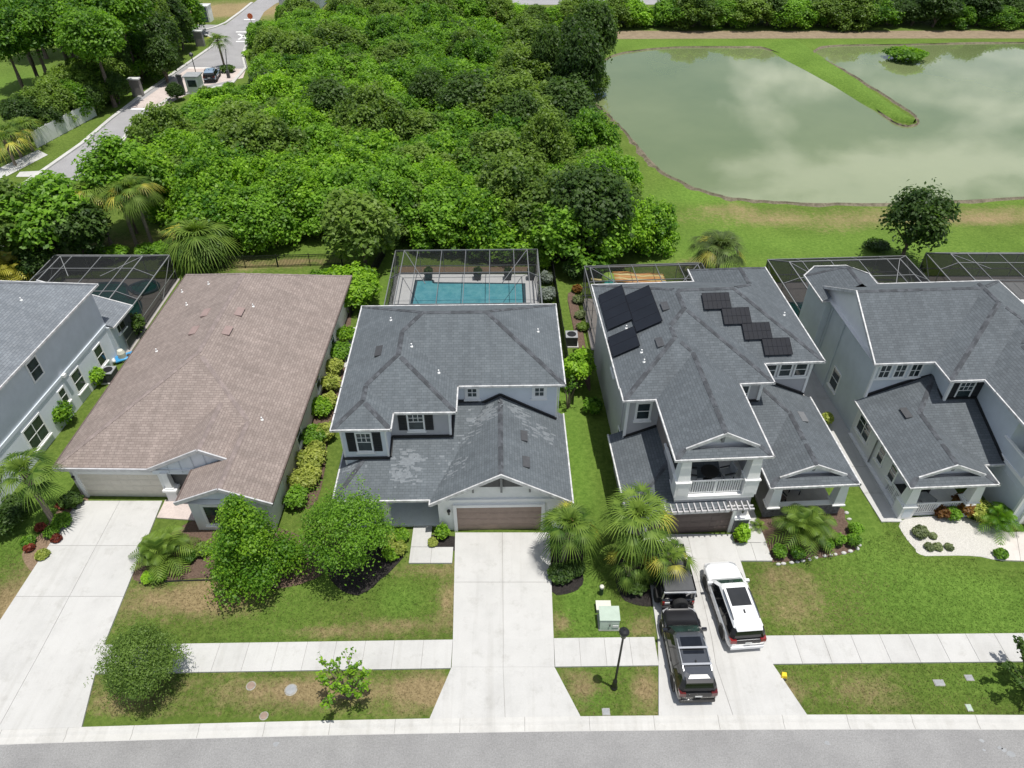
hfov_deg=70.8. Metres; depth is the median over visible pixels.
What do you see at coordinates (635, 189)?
thicket bush
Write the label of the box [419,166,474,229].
thicket bush
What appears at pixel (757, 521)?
shrub
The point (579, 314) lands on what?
shrub
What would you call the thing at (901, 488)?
patio sofa
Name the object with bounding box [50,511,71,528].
shrub
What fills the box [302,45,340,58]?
thicket bush
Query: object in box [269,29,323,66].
thicket bush
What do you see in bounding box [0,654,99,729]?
driveway
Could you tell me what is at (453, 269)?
mulch bed
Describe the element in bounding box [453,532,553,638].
driveway
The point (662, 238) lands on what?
shrub
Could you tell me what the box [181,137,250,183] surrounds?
thicket bush
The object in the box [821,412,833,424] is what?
potted shrub
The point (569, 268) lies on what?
shrub
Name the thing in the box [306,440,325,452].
hedge shrub
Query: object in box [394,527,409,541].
shrub
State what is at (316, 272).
shrub
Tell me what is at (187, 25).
forest tree
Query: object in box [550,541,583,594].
mulch bed
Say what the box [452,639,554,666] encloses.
driveway
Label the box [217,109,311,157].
thicket bush
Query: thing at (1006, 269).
pool cage
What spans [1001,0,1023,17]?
belt tree
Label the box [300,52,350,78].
thicket bush
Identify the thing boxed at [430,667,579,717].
driveway
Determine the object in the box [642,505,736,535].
garage door
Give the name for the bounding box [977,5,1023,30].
belt tree
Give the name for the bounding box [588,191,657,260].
thicket bush
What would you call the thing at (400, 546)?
shrub
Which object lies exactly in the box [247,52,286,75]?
thicket bush
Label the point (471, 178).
thicket bush
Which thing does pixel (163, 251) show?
hedge shrub
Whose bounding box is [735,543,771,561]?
garden path
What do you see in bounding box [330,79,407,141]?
thicket bush
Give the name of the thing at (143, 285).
pool cage
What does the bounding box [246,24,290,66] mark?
forest tree
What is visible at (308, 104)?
thicket bush
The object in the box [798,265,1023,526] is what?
suburban house
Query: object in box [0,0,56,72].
forest tree
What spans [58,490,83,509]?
shrub
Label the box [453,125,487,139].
thicket bush
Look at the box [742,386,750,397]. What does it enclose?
window
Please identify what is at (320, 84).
thicket bush
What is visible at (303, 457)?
hedge shrub
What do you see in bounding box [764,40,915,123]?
grass spit
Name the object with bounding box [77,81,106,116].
hedge bush
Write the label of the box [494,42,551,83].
thicket bush
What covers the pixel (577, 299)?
shrub
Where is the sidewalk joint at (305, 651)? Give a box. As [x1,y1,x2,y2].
[181,641,423,669]
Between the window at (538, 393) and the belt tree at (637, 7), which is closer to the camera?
the window at (538, 393)
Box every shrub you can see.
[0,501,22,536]
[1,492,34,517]
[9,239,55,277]
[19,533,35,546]
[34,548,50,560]
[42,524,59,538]
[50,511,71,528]
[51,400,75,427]
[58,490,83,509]
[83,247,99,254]
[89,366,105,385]
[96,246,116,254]
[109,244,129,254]
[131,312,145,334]
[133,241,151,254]
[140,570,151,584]
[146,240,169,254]
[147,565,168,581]
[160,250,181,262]
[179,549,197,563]
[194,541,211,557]
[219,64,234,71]
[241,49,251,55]
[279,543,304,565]
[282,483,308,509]
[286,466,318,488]
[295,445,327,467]
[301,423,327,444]
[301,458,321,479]
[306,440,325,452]
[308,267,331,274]
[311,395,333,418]
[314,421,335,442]
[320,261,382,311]
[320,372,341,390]
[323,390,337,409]
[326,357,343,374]
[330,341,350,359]
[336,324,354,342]
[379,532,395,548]
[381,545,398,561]
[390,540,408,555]
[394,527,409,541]
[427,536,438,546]
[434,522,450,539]
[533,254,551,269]
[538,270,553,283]
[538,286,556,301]
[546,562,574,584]
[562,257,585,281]
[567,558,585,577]
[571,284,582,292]
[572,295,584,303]
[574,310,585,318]
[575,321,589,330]
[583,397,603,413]
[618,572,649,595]
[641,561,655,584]
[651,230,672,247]
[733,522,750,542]
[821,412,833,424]
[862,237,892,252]
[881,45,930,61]
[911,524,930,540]
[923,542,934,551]
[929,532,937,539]
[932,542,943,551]
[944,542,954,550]
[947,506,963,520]
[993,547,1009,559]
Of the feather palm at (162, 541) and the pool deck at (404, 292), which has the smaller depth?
the feather palm at (162, 541)
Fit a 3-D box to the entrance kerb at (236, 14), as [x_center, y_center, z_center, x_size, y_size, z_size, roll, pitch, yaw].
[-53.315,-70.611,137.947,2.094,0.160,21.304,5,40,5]
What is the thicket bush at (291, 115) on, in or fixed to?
on the ground at (766, 232)
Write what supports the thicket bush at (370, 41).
on the ground at (766, 232)
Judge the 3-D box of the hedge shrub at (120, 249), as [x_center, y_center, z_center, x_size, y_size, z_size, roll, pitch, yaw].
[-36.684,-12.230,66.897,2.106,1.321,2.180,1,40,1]
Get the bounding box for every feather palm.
[0,251,39,280]
[128,524,199,587]
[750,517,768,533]
[765,503,838,560]
[978,501,1023,545]
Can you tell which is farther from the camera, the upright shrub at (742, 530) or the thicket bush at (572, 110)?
the thicket bush at (572, 110)
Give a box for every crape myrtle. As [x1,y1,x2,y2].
[315,647,371,709]
[561,376,582,408]
[1001,635,1023,689]
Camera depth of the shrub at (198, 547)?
41.05 m
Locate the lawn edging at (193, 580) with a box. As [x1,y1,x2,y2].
[138,579,274,589]
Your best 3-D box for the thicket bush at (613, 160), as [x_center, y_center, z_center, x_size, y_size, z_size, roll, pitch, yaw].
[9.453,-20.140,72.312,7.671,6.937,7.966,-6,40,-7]
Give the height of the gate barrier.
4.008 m
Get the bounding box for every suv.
[659,607,717,702]
[702,562,766,649]
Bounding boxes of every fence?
[31,105,96,147]
[209,253,342,268]
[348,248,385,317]
[550,249,574,404]
[551,249,594,261]
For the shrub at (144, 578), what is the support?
on the mulch bed at (198, 563)
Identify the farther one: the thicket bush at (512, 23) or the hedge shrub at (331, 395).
the thicket bush at (512, 23)
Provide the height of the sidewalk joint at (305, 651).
0.113 m
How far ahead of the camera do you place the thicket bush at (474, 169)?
73.24 m
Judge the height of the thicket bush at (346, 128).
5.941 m
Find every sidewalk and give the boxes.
[0,150,46,177]
[16,171,37,176]
[95,640,452,674]
[554,637,658,667]
[766,633,1023,664]
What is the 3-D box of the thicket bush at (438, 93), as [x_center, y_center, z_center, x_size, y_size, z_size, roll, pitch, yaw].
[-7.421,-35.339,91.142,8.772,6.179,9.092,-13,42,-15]
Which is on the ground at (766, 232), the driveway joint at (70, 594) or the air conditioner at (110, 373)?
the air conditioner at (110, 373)
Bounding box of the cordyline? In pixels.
[934,504,950,519]
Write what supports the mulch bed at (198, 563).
on the ground at (766, 232)
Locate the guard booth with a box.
[182,72,203,93]
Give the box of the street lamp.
[611,627,629,690]
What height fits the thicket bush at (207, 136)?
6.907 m
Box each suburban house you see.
[0,280,133,503]
[329,303,573,531]
[591,267,861,535]
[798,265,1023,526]
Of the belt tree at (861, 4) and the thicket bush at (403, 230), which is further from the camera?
the belt tree at (861, 4)
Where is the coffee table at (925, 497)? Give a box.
[918,492,936,506]
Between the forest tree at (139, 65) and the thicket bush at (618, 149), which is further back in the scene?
the forest tree at (139, 65)
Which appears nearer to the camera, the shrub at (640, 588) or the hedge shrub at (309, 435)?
the shrub at (640, 588)
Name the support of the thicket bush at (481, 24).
on the ground at (766, 232)
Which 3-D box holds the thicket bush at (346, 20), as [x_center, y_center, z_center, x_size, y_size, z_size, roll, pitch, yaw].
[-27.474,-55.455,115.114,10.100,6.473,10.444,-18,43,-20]
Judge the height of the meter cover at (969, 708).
0.095 m
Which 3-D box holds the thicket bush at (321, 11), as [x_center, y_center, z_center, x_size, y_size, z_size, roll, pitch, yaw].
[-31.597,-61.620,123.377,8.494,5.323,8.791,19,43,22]
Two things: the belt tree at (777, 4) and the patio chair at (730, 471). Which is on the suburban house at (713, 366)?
the patio chair at (730, 471)
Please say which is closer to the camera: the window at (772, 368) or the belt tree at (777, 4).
the window at (772, 368)
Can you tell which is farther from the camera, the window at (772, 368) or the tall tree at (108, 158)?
the tall tree at (108, 158)
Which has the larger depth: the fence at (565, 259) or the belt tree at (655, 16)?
the belt tree at (655, 16)
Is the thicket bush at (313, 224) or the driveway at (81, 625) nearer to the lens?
the driveway at (81, 625)
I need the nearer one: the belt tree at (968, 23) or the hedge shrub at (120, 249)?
the hedge shrub at (120, 249)
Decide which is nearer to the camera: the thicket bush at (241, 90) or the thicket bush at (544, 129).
the thicket bush at (544, 129)
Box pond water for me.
[592,43,1023,202]
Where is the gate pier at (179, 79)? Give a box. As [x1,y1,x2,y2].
[175,75,185,94]
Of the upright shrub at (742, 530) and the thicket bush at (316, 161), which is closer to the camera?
the upright shrub at (742, 530)
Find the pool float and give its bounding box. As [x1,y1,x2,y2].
[112,351,131,362]
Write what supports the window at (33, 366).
in the suburban house at (59, 341)
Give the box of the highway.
[512,0,658,4]
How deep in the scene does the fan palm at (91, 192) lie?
64.62 m
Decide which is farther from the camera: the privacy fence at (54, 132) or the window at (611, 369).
the privacy fence at (54, 132)
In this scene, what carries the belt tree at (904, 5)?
on the ground at (766, 232)
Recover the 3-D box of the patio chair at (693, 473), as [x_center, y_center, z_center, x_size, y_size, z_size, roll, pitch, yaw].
[10.203,5.073,41.169,0.745,0.950,0.660,6,40,8]
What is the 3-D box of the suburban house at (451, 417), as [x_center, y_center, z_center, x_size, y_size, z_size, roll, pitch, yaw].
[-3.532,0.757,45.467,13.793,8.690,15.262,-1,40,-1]
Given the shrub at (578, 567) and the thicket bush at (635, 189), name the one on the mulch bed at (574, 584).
the shrub at (578, 567)
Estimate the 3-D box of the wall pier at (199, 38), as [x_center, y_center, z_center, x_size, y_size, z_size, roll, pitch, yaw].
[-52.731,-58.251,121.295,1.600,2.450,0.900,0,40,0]
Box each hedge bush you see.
[0,93,41,136]
[9,86,66,135]
[25,72,70,93]
[27,77,84,122]
[36,100,63,127]
[39,65,74,80]
[55,66,108,114]
[55,78,101,116]
[57,56,77,68]
[66,56,114,103]
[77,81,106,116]
[78,55,134,78]
[90,68,121,104]
[96,68,131,104]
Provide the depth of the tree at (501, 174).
66.54 m
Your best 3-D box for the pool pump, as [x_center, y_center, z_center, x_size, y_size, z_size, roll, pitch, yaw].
[-29.600,-2.246,55.090,1.100,1.000,0.632,0,40,0]
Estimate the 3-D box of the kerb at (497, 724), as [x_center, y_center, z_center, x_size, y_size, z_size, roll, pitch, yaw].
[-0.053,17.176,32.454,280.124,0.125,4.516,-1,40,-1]
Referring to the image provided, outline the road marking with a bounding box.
[130,19,254,109]
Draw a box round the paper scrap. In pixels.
[1007,751,1014,756]
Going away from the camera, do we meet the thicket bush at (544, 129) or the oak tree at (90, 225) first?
the oak tree at (90, 225)
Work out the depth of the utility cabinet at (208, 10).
133.73 m
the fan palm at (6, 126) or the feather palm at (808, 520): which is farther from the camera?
the fan palm at (6, 126)
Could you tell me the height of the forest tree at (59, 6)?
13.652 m
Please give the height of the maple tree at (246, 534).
6.964 m
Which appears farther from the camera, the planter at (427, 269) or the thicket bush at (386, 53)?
the thicket bush at (386, 53)
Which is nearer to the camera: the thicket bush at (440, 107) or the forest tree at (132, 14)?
the thicket bush at (440, 107)
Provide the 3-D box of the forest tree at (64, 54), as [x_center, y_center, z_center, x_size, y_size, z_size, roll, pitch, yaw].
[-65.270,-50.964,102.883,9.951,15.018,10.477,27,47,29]
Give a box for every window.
[21,412,52,451]
[24,354,44,383]
[56,385,72,406]
[69,365,88,395]
[92,342,109,367]
[116,325,127,335]
[187,80,196,86]
[199,504,221,527]
[296,426,303,450]
[315,375,321,395]
[330,332,335,347]
[354,432,374,453]
[406,415,426,432]
[464,388,480,400]
[531,387,547,400]
[610,364,614,379]
[633,402,652,422]
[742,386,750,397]
[767,365,777,377]
[776,365,793,376]
[792,364,808,376]
[826,365,841,394]
[853,414,871,445]
[873,445,886,467]
[876,366,893,378]
[884,463,897,486]
[891,365,908,377]
[906,365,923,377]
[954,382,976,396]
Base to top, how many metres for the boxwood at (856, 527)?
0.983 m
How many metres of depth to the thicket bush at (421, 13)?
118.28 m
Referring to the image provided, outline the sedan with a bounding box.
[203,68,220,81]
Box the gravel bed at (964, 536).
[899,516,1003,559]
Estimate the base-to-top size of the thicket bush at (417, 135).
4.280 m
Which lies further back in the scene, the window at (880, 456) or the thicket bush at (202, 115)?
the thicket bush at (202, 115)
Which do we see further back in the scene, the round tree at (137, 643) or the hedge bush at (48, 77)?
the hedge bush at (48, 77)
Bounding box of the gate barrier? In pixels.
[225,49,230,77]
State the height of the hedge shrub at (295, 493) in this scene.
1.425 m
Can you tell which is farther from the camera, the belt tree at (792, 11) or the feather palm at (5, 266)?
the belt tree at (792, 11)
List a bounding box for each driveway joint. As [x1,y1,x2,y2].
[16,505,123,649]
[502,533,502,566]
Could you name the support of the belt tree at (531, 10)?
on the ground at (766, 232)
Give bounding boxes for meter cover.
[246,681,255,690]
[259,711,268,719]
[284,684,296,695]
[602,708,609,715]
[932,679,945,685]
[964,675,974,680]
[964,704,973,711]
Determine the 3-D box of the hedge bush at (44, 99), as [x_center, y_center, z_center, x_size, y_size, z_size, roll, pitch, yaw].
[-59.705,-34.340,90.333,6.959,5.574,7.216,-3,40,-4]
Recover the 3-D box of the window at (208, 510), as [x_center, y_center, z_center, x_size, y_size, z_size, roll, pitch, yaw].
[-17.092,7.671,41.746,1.740,1.936,0.140,1,40,1]
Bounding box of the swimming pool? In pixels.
[410,279,525,304]
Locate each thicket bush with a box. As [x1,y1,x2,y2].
[124,98,198,151]
[130,147,196,209]
[143,177,171,226]
[147,128,201,160]
[164,154,233,226]
[172,176,255,252]
[175,101,204,126]
[178,128,236,161]
[181,104,232,127]
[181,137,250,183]
[187,84,244,109]
[198,98,255,137]
[214,181,303,254]
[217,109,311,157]
[221,149,268,188]
[231,83,261,100]
[232,96,264,109]
[243,69,297,105]
[246,146,281,173]
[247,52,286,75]
[252,145,312,181]
[253,61,291,77]
[254,96,294,115]
[259,161,333,236]
[262,97,321,128]
[264,53,310,79]
[265,17,299,24]
[265,47,279,54]
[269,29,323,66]
[274,69,326,95]
[277,75,344,100]
[282,8,325,20]
[284,19,316,30]
[284,24,321,43]
[286,152,329,174]
[287,121,346,158]
[288,101,334,126]
[288,183,339,236]
[295,86,339,121]
[296,16,320,23]
[299,72,348,119]
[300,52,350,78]
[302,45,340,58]
[308,19,369,56]
[312,12,364,32]
[315,159,380,208]
[316,7,334,19]
[319,141,385,173]
[322,120,372,149]
[323,124,407,163]
[324,55,388,81]
[326,90,357,122]
[328,50,379,78]
[330,2,370,20]
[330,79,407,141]
[332,42,366,57]
[343,71,373,93]
[343,119,410,140]
[347,170,422,238]
[349,15,375,40]
[358,39,374,51]
[359,73,407,94]
[361,12,414,39]
[367,31,422,53]
[368,1,407,18]
[368,150,430,204]
[369,37,413,64]
[377,53,416,69]
[378,13,416,33]
[380,53,426,82]
[383,89,421,110]
[386,178,435,245]
[387,107,443,139]
[388,90,435,111]
[389,141,457,170]
[393,37,438,57]
[400,141,412,146]
[401,60,447,88]
[401,153,458,181]
[403,0,456,28]
[403,132,432,143]
[404,181,483,253]
[406,65,445,110]
[408,130,466,162]
[409,33,441,51]
[411,20,442,36]
[411,56,476,78]
[414,54,442,64]
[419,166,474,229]
[421,21,467,54]
[425,76,451,111]
[426,38,452,56]
[426,50,448,61]
[426,106,489,140]
[433,67,496,116]
[434,100,464,128]
[438,16,466,32]
[439,12,468,25]
[441,181,514,261]
[446,26,492,60]
[448,140,503,177]
[449,25,494,46]
[449,36,495,64]
[452,127,548,174]
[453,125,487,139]
[455,59,495,79]
[459,74,519,120]
[465,172,504,195]
[468,15,502,41]
[470,216,542,263]
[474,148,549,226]
[476,110,528,137]
[479,42,503,61]
[483,65,520,80]
[488,28,510,49]
[488,69,547,118]
[489,39,530,66]
[489,88,543,132]
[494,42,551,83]
[500,12,546,36]
[500,19,556,46]
[505,132,550,161]
[509,162,593,253]
[514,199,583,240]
[518,94,567,124]
[519,105,576,165]
[522,186,635,278]
[529,16,562,80]
[538,73,595,118]
[542,62,578,80]
[545,159,571,173]
[554,21,605,102]
[555,10,591,43]
[556,97,608,123]
[557,145,622,171]
[568,106,622,155]
[571,0,619,61]
[574,144,631,156]
[575,145,644,194]
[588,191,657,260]
[592,72,610,96]
[624,179,647,218]
[631,194,680,257]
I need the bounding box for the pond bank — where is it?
[595,42,1023,206]
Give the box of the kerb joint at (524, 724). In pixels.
[0,714,980,740]
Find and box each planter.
[423,266,432,279]
[473,266,481,279]
[504,266,511,279]
[527,266,535,279]
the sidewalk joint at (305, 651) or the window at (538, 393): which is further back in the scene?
the window at (538, 393)
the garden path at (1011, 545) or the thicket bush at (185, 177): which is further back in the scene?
the thicket bush at (185, 177)
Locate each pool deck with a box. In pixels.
[126,278,179,352]
[389,274,538,304]
[583,298,597,349]
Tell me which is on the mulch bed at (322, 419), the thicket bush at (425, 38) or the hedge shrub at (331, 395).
the hedge shrub at (331, 395)
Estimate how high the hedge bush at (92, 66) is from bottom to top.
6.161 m
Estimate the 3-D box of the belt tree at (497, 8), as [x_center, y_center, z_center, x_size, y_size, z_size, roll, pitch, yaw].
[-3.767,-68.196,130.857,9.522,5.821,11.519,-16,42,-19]
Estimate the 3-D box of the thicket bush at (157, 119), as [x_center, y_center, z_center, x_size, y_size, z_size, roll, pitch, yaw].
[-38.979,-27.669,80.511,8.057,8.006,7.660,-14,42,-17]
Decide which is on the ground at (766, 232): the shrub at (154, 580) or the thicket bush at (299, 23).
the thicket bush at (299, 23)
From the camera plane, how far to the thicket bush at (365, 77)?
92.78 m
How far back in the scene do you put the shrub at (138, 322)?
56.87 m
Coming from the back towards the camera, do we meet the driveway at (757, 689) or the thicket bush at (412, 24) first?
the thicket bush at (412, 24)
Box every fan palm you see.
[0,120,39,157]
[0,127,33,165]
[0,445,65,522]
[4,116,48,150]
[67,179,115,245]
[92,181,151,246]
[107,173,165,243]
[156,214,245,277]
[205,33,231,63]
[534,499,604,564]
[597,481,677,569]
[604,547,653,591]
[637,537,699,586]
[684,228,749,268]
[685,230,729,268]
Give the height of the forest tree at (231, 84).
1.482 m
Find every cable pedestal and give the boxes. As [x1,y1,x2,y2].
[596,600,610,612]
[599,584,603,595]
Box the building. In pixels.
[279,0,326,8]
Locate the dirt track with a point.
(796, 34)
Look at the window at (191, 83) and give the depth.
102.12 m
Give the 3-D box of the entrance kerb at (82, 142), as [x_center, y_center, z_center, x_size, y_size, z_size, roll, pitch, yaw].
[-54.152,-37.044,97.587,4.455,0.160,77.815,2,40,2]
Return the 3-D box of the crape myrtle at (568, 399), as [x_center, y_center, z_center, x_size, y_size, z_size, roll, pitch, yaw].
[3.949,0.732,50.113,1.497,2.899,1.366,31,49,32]
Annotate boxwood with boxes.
[772,543,787,559]
[790,544,806,559]
[818,535,834,550]
[831,532,846,546]
[845,532,862,547]
[847,522,864,534]
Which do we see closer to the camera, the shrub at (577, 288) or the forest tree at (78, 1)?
the shrub at (577, 288)
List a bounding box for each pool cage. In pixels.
[29,255,177,349]
[384,249,542,304]
[582,262,704,346]
[766,255,929,316]
[919,252,1023,298]
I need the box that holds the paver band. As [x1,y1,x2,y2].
[132,67,244,107]
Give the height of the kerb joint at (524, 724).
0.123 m
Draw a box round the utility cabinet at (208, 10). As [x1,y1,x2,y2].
[195,3,213,21]
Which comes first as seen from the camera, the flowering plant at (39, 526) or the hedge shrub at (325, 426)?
the flowering plant at (39, 526)
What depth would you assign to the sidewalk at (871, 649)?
36.77 m
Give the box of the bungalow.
[51,273,352,530]
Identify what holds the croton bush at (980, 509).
on the ground at (766, 232)
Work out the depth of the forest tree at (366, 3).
126.61 m
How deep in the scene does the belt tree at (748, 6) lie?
127.53 m
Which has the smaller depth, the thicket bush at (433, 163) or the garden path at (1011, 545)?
the garden path at (1011, 545)
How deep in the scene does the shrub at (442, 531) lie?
41.66 m
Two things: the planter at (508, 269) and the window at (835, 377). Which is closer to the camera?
the window at (835, 377)
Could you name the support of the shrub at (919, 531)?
on the gravel bed at (964, 536)
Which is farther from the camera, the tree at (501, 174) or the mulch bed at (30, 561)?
the tree at (501, 174)
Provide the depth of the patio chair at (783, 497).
43.84 m
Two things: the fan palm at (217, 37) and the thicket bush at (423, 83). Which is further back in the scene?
the fan palm at (217, 37)
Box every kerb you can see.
[0,714,1023,744]
[25,34,215,184]
[122,41,247,140]
[204,2,252,29]
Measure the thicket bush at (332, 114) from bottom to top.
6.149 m
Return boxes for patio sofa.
[889,483,930,495]
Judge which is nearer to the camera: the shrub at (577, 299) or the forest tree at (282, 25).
the shrub at (577, 299)
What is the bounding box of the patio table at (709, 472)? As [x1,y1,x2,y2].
[701,464,718,482]
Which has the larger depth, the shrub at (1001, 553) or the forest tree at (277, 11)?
the forest tree at (277, 11)
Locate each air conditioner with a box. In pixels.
[101,366,117,384]
[565,331,577,347]
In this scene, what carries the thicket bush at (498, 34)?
on the ground at (766, 232)
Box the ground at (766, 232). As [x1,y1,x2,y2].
[0,0,1023,726]
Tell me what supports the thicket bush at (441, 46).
on the ground at (766, 232)
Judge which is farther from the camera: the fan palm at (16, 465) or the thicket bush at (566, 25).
the thicket bush at (566, 25)
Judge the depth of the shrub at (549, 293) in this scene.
61.05 m
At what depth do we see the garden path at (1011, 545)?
41.75 m
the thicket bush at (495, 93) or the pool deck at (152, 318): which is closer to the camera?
the pool deck at (152, 318)
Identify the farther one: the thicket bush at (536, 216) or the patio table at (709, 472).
the thicket bush at (536, 216)
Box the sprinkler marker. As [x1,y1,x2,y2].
[780,672,786,680]
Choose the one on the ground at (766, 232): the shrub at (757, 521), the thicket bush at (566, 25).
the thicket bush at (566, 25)
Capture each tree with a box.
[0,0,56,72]
[0,8,37,88]
[0,169,106,254]
[0,174,52,255]
[32,190,112,254]
[36,0,87,57]
[40,46,48,58]
[50,3,128,107]
[54,0,106,11]
[60,46,67,58]
[71,126,151,233]
[79,0,155,84]
[83,614,195,713]
[101,41,137,74]
[121,29,164,84]
[123,134,177,212]
[131,0,183,49]
[131,10,182,51]
[136,29,181,83]
[152,0,187,41]
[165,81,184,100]
[171,0,194,50]
[179,0,209,40]
[196,85,211,92]
[199,492,317,610]
[222,82,235,87]
[244,19,272,49]
[245,65,285,83]
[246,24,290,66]
[259,18,295,31]
[274,1,292,22]
[277,0,319,19]
[290,472,408,589]
[318,186,400,266]
[323,0,365,15]
[358,0,384,8]
[380,0,416,7]
[408,0,434,5]
[432,0,469,16]
[450,0,494,22]
[470,0,516,23]
[497,1,532,25]
[522,3,554,23]
[539,5,566,25]
[544,154,641,254]
[555,0,588,20]
[563,346,596,385]
[597,0,637,27]
[615,0,654,27]
[641,6,663,26]
[652,0,696,26]
[662,0,724,30]
[684,0,735,29]
[705,0,759,28]
[721,0,776,25]
[753,0,787,25]
[769,0,816,29]
[788,1,830,25]
[806,0,857,26]
[818,0,883,31]
[854,0,904,24]
[873,0,910,25]
[876,177,961,257]
[881,0,913,24]
[903,0,933,25]
[916,0,966,26]
[935,1,978,29]
[942,14,975,24]
[960,0,1005,24]
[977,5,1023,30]
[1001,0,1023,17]
[1009,0,1023,20]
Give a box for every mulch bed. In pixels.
[22,493,88,571]
[133,521,324,588]
[289,313,350,510]
[326,541,402,595]
[398,267,536,272]
[431,535,454,550]
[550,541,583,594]
[567,291,590,390]
[615,546,652,606]
[758,508,857,562]
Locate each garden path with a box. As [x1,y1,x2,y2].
[157,500,194,520]
[344,327,355,367]
[409,547,452,563]
[411,525,431,546]
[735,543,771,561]
[746,502,765,542]
[803,369,902,521]
[994,532,1023,561]
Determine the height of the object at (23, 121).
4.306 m
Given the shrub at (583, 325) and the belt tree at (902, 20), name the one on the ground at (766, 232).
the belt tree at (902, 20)
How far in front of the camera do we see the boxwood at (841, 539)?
41.33 m
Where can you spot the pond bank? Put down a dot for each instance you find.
(647, 160)
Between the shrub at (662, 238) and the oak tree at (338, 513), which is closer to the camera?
the oak tree at (338, 513)
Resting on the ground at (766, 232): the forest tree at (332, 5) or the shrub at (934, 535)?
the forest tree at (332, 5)
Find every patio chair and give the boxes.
[691,467,696,482]
[719,461,737,482]
[780,491,786,501]
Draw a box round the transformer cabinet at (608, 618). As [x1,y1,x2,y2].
[597,606,619,630]
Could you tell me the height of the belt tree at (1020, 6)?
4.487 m
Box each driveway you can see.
[0,501,162,653]
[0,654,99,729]
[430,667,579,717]
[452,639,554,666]
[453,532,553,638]
[643,534,748,636]
[658,637,772,664]
[658,665,806,715]
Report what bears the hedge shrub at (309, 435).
on the mulch bed at (322, 419)
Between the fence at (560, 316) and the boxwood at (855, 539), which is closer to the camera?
the boxwood at (855, 539)
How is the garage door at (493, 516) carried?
in the suburban house at (451, 417)
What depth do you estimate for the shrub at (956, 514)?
42.82 m
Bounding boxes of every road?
[0,730,1023,767]
[1,0,278,247]
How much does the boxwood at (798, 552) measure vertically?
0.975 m
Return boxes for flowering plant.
[22,543,34,552]
[34,522,46,531]
[49,533,62,542]
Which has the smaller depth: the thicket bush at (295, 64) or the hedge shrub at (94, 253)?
the hedge shrub at (94, 253)
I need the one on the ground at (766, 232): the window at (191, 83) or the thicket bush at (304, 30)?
the thicket bush at (304, 30)
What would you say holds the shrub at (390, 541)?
on the mulch bed at (370, 582)
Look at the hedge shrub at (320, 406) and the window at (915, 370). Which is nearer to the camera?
the window at (915, 370)
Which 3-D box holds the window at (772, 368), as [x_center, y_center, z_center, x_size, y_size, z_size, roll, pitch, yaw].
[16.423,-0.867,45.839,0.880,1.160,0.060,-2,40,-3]
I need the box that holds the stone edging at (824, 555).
[755,511,861,565]
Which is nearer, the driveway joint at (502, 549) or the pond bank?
the driveway joint at (502, 549)
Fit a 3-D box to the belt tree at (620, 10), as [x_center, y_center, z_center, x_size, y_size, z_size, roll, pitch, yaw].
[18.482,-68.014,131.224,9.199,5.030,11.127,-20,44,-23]
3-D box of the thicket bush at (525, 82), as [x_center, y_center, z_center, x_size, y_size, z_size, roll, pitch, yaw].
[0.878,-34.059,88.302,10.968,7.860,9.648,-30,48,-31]
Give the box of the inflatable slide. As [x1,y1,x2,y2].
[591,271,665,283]
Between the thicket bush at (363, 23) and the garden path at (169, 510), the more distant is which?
the thicket bush at (363, 23)
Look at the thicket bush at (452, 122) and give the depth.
81.66 m
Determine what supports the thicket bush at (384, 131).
on the ground at (766, 232)
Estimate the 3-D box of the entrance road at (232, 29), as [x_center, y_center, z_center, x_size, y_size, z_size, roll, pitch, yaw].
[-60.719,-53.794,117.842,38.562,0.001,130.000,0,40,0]
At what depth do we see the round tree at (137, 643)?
33.39 m
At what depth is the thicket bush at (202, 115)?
85.55 m
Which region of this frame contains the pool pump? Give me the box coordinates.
[117,349,129,361]
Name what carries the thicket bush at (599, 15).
on the ground at (766, 232)
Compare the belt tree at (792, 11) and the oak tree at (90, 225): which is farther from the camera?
the belt tree at (792, 11)
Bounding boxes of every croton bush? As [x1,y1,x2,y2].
[951,492,980,516]
[967,499,999,525]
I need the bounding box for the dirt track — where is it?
[616,30,1023,38]
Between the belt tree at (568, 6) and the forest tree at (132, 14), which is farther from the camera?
the belt tree at (568, 6)
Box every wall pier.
[127,77,144,96]
[192,30,205,46]
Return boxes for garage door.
[72,471,167,497]
[453,503,544,531]
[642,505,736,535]
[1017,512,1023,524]
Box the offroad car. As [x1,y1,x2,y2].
[646,542,696,608]
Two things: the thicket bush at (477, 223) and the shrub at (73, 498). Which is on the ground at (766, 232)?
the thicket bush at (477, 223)
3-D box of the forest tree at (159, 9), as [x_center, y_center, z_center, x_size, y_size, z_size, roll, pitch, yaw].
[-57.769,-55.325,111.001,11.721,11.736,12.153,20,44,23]
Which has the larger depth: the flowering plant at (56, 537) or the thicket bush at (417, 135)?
the thicket bush at (417, 135)
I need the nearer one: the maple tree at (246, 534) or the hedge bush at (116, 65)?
the maple tree at (246, 534)
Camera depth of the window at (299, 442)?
47.01 m
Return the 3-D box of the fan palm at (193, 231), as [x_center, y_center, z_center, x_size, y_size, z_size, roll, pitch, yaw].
[-28.416,-12.774,65.534,8.150,5.209,8.479,29,48,30]

